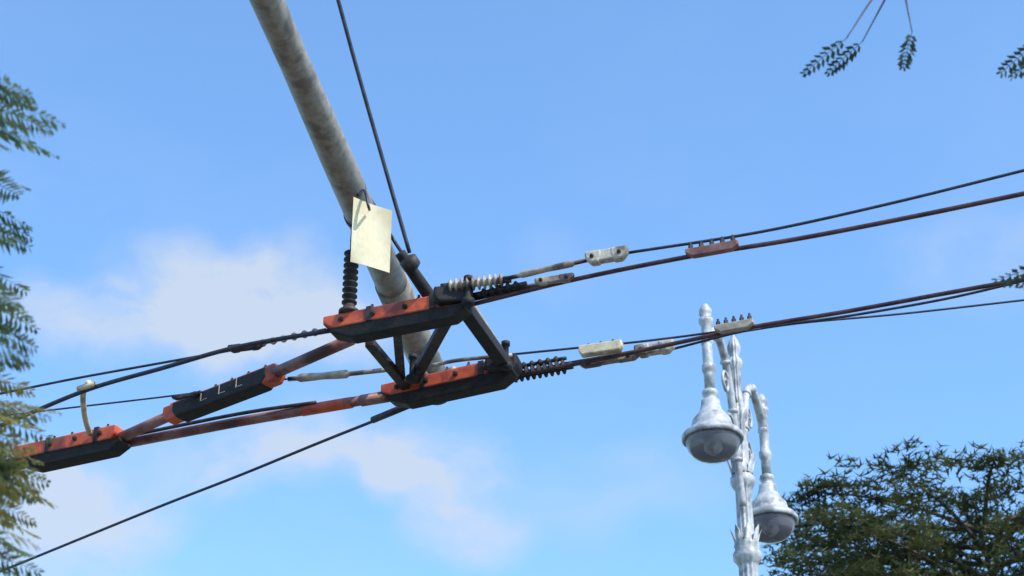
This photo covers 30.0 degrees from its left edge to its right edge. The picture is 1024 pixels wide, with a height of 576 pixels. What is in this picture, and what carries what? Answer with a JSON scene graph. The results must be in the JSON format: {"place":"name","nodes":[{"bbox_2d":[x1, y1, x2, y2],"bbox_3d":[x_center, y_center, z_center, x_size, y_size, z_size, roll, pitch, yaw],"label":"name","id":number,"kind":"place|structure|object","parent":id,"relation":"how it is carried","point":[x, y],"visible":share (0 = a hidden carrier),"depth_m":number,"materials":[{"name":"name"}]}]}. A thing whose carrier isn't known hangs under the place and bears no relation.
{"place":"outdoors","nodes":[
{"label":"outdoors","id":0,"kind":"place"},
{"bbox_2d":[0,0,1023,575],"label":"sky","id":1,"kind":"structure","parent":0,"point":[189,206],"materials":[{"name":"blue"}]},
{"bbox_2d":[759,434,1023,575],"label":"cedar tree","id":2,"kind":"object","parent":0,"point":[866,559],"visible":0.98,"depth_m":30.25,"materials":[{"name":"green plant"}]},
{"bbox_3d":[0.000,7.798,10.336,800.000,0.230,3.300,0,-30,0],"label":"pavement","id":3,"kind":"structure","parent":0,"visible":0},
{"bbox_2d":[682,303,798,575],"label":"street lamp","id":4,"kind":"object","parent":3,"relation":"on","point":[714,433],"visible":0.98,"depth_m":13.15,"materials":[{"name":"white metal"}]},
{"bbox_3d":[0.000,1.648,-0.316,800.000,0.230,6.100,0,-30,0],"label":"pavement","id":5,"kind":"structure","parent":0,"visible":0},
{"bbox_2d":[0,74,65,575],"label":"mimosa tree","id":6,"kind":"object","parent":5,"relation":"on","point":[10,491],"visible":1,"depth_m":4.13,"materials":[{"name":"green plant"}]},
{"bbox_2d":[249,0,455,404],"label":"trolley wire mast","id":7,"kind":"object","parent":5,"relation":"on","point":[321,124],"visible":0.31,"depth_m":7.69,"materials":[{"name":"metal"}]},
{"bbox_2d":[350,189,391,272],"bbox_3d":[-0.583,-0.248,7.916,0.160,0.505,0.353,3,-30,-5],"label":"metal sign plate","id":8,"kind":"object","parent":7,"relation":"attached to","point":[371,237],"visible":0.99,"depth_m":7.78,"materials":[{"name":"beige metal"}]},
{"bbox_2d":[0,0,1023,572],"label":"trolleybus overhead wires","id":9,"kind":"object","parent":7,"relation":"attached to","point":[704,336],"visible":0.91,"depth_m":8.21,"materials":[{"name":"black metal"}]},
{"bbox_2d":[5,232,753,473],"bbox_3d":[-0.989,0.198,8.741,4.336,0.562,0.951,-11,-32,18],"label":"trolleybus wire switch","id":10,"kind":"object","parent":9,"relation":"attached to","point":[442,309],"visible":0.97,"depth_m":8.62,"materials":[{"name":"black metal"}]},
{"bbox_2d":[800,0,1023,289],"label":"mimosa tree","id":11,"kind":"object","parent":5,"relation":"on","point":[908,60],"visible":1,"depth_m":4.98,"materials":[{"name":"green plant"}]}
]}

